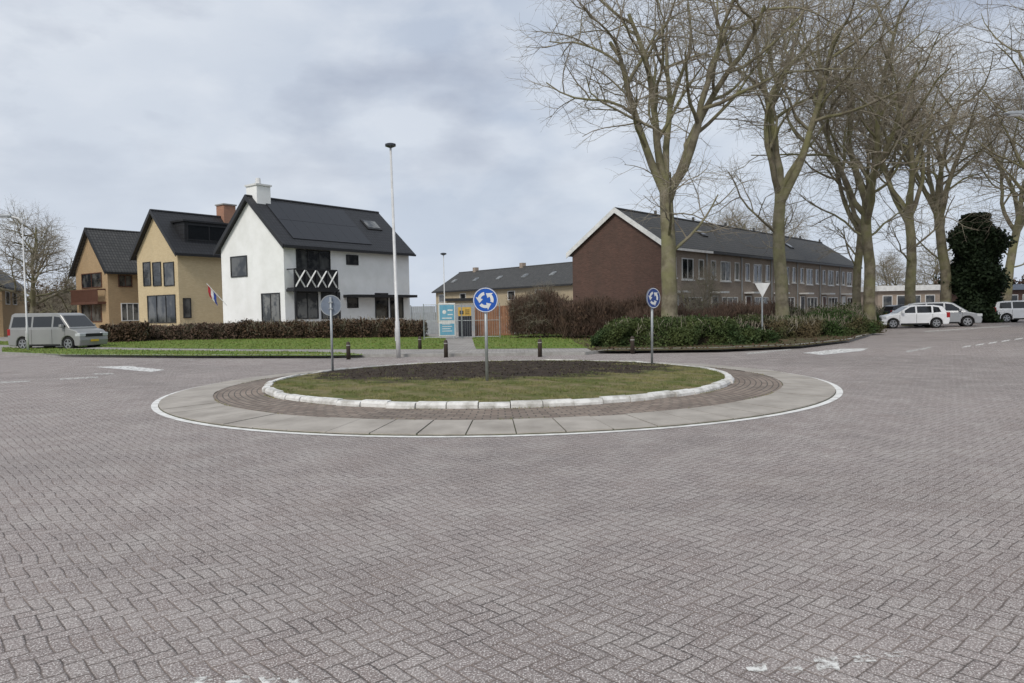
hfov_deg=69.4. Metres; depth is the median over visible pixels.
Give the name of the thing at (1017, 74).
plane tree
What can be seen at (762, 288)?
yield sign
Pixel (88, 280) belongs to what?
window
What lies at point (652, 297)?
roundabout sign
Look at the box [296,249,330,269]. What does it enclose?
window
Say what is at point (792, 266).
terraced house
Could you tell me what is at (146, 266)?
window
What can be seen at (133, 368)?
road marking
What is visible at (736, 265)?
window
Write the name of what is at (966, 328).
road marking
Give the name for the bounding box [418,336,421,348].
bollard
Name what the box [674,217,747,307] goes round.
terraced house
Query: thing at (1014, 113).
street lamp
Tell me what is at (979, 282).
evergreen tree
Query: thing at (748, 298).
door
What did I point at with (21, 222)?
street lamp
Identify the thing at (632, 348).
bollard
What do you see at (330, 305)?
roundabout sign
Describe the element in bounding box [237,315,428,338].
hedge
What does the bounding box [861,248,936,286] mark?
bare tree
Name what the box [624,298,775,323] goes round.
hedge
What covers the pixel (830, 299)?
window
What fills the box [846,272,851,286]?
window
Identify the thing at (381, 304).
window
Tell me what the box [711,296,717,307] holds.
door
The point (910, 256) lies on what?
plane tree
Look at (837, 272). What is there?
window
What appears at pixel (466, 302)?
garage
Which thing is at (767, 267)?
window
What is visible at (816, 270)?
window
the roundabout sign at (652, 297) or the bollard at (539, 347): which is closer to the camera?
the roundabout sign at (652, 297)
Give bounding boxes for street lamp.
[0,214,28,349]
[385,143,400,357]
[440,253,445,302]
[1003,110,1023,116]
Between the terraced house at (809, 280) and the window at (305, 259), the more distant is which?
the terraced house at (809, 280)
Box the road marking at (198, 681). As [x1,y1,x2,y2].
[183,676,210,682]
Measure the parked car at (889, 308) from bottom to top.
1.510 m
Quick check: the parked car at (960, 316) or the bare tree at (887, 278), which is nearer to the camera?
the parked car at (960, 316)
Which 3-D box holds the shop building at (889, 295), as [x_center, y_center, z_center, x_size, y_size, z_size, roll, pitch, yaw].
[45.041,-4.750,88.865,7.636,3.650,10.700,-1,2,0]
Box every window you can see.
[5,291,9,304]
[12,293,16,304]
[81,272,101,288]
[81,304,101,321]
[118,275,132,286]
[121,303,138,320]
[142,262,150,285]
[147,294,176,322]
[152,262,161,285]
[163,261,174,285]
[183,298,191,317]
[230,255,247,277]
[261,293,280,321]
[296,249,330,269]
[297,292,318,318]
[321,292,340,318]
[346,255,358,264]
[347,298,358,307]
[375,293,388,317]
[390,298,403,317]
[439,294,443,302]
[508,291,514,298]
[681,258,694,280]
[698,259,703,279]
[711,260,715,279]
[720,261,731,281]
[722,297,737,304]
[734,262,740,280]
[745,263,750,281]
[753,264,761,282]
[754,297,767,305]
[765,265,770,282]
[789,297,794,308]
[792,267,796,283]
[799,268,803,283]
[806,268,813,285]
[807,297,817,310]
[815,269,818,284]
[822,270,825,284]
[827,270,833,285]
[828,297,837,307]
[835,271,838,284]
[841,272,844,285]
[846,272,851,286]
[882,295,891,306]
[897,295,904,304]
[916,295,920,302]
[925,295,934,301]
[1001,294,1017,300]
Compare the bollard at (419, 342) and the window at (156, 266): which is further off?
the window at (156, 266)
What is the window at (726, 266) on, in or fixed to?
in the terraced house at (729, 261)
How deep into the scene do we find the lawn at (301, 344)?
37.63 m
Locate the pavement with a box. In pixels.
[0,320,590,356]
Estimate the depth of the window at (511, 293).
90.41 m
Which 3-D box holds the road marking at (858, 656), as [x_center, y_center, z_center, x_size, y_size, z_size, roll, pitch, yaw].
[1.593,1.428,3.336,0.124,0.001,0.072,-1,2,0]
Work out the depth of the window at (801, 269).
62.06 m
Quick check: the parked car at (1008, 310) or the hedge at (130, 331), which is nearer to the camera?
the hedge at (130, 331)
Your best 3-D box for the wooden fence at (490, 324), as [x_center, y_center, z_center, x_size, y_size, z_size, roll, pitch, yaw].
[-1.052,-1.238,43.968,2.301,1.930,0.085,-1,2,0]
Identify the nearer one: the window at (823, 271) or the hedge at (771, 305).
the hedge at (771, 305)
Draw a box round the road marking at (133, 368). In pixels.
[102,366,160,371]
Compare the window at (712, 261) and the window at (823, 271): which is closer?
the window at (712, 261)
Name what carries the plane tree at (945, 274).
on the road
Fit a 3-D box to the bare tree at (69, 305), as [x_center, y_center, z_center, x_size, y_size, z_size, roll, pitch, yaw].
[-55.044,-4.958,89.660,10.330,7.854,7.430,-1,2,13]
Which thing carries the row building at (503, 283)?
on the pavement
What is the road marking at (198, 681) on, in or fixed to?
on the road
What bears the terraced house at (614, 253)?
on the pavement
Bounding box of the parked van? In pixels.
[7,313,107,348]
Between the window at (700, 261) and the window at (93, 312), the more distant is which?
the window at (93, 312)
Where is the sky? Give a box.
[0,0,1023,311]
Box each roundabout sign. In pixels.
[320,295,341,370]
[473,287,497,380]
[646,288,659,363]
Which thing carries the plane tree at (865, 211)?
on the soil bed at (788, 341)
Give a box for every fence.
[410,305,437,333]
[423,302,500,338]
[475,306,513,335]
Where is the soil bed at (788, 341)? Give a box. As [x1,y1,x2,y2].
[564,334,864,350]
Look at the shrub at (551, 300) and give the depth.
39.71 m
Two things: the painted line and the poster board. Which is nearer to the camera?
the painted line
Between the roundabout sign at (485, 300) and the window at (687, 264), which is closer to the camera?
the roundabout sign at (485, 300)
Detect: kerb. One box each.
[0,333,872,357]
[262,359,733,408]
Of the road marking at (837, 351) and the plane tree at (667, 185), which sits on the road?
the road marking at (837, 351)
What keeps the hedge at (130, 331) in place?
on the lawn at (301, 344)
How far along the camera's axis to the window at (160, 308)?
57.38 m
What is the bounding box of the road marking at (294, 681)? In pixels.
[288,679,298,682]
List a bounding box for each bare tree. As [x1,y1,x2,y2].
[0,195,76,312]
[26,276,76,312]
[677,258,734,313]
[708,194,768,231]
[720,200,819,240]
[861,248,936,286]
[893,242,953,284]
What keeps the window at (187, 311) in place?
in the detached house at (179, 266)
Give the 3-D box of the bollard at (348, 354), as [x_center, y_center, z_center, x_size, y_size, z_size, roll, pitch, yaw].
[-5.724,0.315,25.865,0.150,0.620,0.146,-1,2,0]
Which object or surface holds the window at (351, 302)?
in the detached house at (283, 260)
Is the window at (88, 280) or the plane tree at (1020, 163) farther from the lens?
the window at (88, 280)
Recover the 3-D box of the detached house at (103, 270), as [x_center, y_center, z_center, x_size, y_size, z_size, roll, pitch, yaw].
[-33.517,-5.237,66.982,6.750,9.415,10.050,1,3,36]
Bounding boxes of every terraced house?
[566,207,712,313]
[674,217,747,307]
[698,221,772,305]
[729,226,802,308]
[757,231,824,310]
[785,236,844,308]
[803,239,862,304]
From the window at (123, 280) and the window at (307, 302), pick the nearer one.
the window at (307, 302)
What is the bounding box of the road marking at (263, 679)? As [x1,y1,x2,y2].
[258,677,279,682]
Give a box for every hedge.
[27,274,76,312]
[99,319,150,341]
[148,319,240,340]
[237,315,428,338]
[558,286,660,338]
[588,313,782,346]
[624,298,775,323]
[657,297,797,315]
[732,307,888,338]
[772,302,887,320]
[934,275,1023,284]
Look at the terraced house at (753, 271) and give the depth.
55.23 m
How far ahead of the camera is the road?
5.24 m
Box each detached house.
[0,271,29,336]
[69,227,139,327]
[129,203,236,325]
[213,178,416,322]
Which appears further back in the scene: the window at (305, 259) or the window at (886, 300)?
the window at (886, 300)
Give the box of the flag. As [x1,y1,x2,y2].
[206,283,226,305]
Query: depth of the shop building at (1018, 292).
79.88 m
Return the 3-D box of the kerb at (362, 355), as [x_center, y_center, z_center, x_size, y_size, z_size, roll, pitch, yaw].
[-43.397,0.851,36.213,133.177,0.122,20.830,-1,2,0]
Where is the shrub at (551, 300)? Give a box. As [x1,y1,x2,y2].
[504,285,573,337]
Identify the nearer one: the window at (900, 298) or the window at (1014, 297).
the window at (1014, 297)
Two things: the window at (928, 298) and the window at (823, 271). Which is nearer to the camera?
the window at (823, 271)
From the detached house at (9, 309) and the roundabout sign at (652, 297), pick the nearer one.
the roundabout sign at (652, 297)
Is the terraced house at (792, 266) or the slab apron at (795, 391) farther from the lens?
the terraced house at (792, 266)
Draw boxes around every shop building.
[861,285,939,307]
[952,284,1023,301]
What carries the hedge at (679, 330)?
on the soil bed at (788, 341)
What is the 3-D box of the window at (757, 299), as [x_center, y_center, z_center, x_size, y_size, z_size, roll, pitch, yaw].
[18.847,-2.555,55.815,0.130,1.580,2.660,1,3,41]
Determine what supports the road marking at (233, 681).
on the road
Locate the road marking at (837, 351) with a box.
[807,348,867,354]
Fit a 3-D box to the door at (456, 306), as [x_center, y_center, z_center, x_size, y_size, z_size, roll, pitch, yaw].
[-3.139,-1.761,55.951,2.600,2.050,0.037,-1,2,0]
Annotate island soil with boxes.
[270,360,724,402]
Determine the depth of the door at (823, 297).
66.31 m
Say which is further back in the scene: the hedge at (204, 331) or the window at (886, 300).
the window at (886, 300)
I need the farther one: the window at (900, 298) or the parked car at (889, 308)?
the window at (900, 298)
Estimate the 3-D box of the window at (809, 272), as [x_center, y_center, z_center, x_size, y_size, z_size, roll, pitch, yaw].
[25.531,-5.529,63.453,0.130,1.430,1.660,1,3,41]
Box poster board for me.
[438,303,455,337]
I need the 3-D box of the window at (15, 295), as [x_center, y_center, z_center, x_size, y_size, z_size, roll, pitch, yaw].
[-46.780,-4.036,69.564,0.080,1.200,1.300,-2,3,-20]
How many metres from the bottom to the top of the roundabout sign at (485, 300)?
1.958 m
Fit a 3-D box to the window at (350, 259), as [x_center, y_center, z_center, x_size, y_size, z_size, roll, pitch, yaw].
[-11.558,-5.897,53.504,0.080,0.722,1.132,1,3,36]
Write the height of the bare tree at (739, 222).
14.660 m
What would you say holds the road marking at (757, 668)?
on the road
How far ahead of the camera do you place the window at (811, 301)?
64.16 m
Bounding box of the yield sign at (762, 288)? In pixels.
[755,283,769,328]
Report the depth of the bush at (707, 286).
39.13 m
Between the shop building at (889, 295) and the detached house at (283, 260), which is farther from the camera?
the shop building at (889, 295)
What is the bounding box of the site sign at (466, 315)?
[458,307,471,336]
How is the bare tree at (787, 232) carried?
on the pavement
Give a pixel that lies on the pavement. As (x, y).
(457, 344)
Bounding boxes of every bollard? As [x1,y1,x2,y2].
[346,342,350,358]
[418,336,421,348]
[444,340,447,356]
[538,339,541,356]
[630,336,634,353]
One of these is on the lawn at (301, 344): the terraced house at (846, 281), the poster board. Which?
the poster board
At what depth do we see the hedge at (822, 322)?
35.27 m
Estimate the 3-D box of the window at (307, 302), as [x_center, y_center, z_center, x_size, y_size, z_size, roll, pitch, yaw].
[-13.932,-2.451,50.350,0.080,1.836,1.833,1,3,36]
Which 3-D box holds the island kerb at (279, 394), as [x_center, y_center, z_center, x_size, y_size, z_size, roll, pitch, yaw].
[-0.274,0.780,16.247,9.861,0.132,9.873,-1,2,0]
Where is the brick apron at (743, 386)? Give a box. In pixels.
[213,367,781,419]
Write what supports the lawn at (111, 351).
on the pavement
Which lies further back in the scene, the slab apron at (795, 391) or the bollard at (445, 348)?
the bollard at (445, 348)
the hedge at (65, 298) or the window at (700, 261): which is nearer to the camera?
the window at (700, 261)
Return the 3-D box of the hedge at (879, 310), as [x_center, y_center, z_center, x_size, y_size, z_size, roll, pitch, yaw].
[20.470,-1.675,46.189,13.073,1.806,3.960,-3,3,-45]
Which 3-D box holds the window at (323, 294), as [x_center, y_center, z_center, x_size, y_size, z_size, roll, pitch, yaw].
[-12.732,-2.530,51.967,0.080,1.895,1.687,1,3,36]
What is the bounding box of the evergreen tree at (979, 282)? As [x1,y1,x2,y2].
[933,211,1017,322]
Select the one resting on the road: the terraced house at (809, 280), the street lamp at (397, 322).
the street lamp at (397, 322)
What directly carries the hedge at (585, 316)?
on the soil bed at (788, 341)
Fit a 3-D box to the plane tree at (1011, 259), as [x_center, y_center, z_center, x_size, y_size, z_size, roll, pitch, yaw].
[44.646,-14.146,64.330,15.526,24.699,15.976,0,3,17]
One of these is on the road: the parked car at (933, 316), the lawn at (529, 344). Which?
the parked car at (933, 316)
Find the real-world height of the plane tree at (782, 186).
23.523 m
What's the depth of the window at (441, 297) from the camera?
102.67 m
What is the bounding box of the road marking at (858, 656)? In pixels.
[854,654,874,661]
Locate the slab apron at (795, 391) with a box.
[159,362,835,434]
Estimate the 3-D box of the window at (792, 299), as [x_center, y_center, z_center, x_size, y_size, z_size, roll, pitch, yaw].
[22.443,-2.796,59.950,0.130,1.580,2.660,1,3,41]
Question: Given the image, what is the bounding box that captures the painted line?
[151,372,842,436]
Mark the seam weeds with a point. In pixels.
(436, 408)
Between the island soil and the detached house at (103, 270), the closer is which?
the island soil
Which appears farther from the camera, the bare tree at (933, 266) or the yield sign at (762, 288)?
the bare tree at (933, 266)
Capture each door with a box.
[455,305,487,330]
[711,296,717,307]
[745,296,751,305]
[800,296,804,308]
[822,296,825,307]
[842,296,845,304]
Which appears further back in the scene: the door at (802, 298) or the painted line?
the door at (802, 298)
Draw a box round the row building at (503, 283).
[432,262,572,322]
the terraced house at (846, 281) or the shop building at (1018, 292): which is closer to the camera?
the terraced house at (846, 281)
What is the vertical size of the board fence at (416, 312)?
2.030 m
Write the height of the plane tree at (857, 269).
22.530 m
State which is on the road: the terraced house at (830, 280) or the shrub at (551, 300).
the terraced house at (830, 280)
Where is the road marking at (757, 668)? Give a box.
[746,663,766,671]
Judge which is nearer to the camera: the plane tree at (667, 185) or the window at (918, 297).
the plane tree at (667, 185)
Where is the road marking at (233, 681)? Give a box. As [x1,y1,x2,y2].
[225,675,248,682]
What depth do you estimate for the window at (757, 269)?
55.16 m
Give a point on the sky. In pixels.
(112, 112)
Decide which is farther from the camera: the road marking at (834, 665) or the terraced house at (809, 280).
the terraced house at (809, 280)
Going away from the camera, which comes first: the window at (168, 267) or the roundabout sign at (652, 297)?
the roundabout sign at (652, 297)
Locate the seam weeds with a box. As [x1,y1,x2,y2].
[213,366,782,419]
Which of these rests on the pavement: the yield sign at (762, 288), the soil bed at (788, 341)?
the soil bed at (788, 341)
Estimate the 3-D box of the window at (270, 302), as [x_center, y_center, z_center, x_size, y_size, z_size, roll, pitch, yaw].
[-16.244,-2.289,49.832,2.040,1.951,0.080,1,3,36]
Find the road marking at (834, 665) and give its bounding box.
[814,656,839,670]
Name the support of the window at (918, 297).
in the shop building at (889, 295)
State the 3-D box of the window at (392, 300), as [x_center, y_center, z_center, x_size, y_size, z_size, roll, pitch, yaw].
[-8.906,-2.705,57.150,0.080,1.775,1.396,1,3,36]
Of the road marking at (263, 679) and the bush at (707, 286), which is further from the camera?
the bush at (707, 286)
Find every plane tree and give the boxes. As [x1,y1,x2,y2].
[506,0,894,317]
[658,0,952,316]
[702,0,1023,319]
[750,8,976,305]
[786,0,1022,325]
[808,16,1023,302]
[927,0,1023,231]
[930,56,1023,300]
[960,0,1023,253]
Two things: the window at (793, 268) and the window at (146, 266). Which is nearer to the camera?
the window at (146, 266)
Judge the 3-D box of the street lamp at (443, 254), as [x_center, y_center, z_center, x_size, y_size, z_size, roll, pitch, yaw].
[-4.289,-2.952,46.914,0.380,5.330,0.374,-1,2,0]
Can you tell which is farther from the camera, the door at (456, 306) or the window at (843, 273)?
the window at (843, 273)
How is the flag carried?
attached to the detached house at (283, 260)
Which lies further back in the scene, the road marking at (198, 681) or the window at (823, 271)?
the window at (823, 271)
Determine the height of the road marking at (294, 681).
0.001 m
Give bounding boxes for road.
[0,319,1023,682]
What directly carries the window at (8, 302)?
in the detached house at (9, 309)
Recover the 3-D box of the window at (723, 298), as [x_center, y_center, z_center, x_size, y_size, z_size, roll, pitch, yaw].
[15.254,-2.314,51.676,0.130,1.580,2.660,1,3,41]
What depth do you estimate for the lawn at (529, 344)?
33.45 m
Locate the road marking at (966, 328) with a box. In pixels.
[925,326,1008,331]
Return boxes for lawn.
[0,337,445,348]
[2,347,361,355]
[472,334,584,348]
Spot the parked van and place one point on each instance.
(70, 330)
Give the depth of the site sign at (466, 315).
43.05 m
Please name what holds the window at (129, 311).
in the detached house at (103, 270)
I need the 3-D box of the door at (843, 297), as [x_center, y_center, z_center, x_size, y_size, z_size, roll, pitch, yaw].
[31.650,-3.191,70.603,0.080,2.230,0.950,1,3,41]
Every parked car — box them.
[877,305,949,327]
[883,305,903,313]
[908,302,982,326]
[994,300,1023,322]
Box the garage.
[445,298,494,330]
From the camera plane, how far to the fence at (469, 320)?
40.48 m
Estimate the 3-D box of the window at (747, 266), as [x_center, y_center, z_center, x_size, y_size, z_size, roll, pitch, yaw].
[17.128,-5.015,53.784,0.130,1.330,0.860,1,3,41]
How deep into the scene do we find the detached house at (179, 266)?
57.49 m
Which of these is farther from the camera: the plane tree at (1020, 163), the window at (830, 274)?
the window at (830, 274)
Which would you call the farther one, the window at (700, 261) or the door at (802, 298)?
the door at (802, 298)

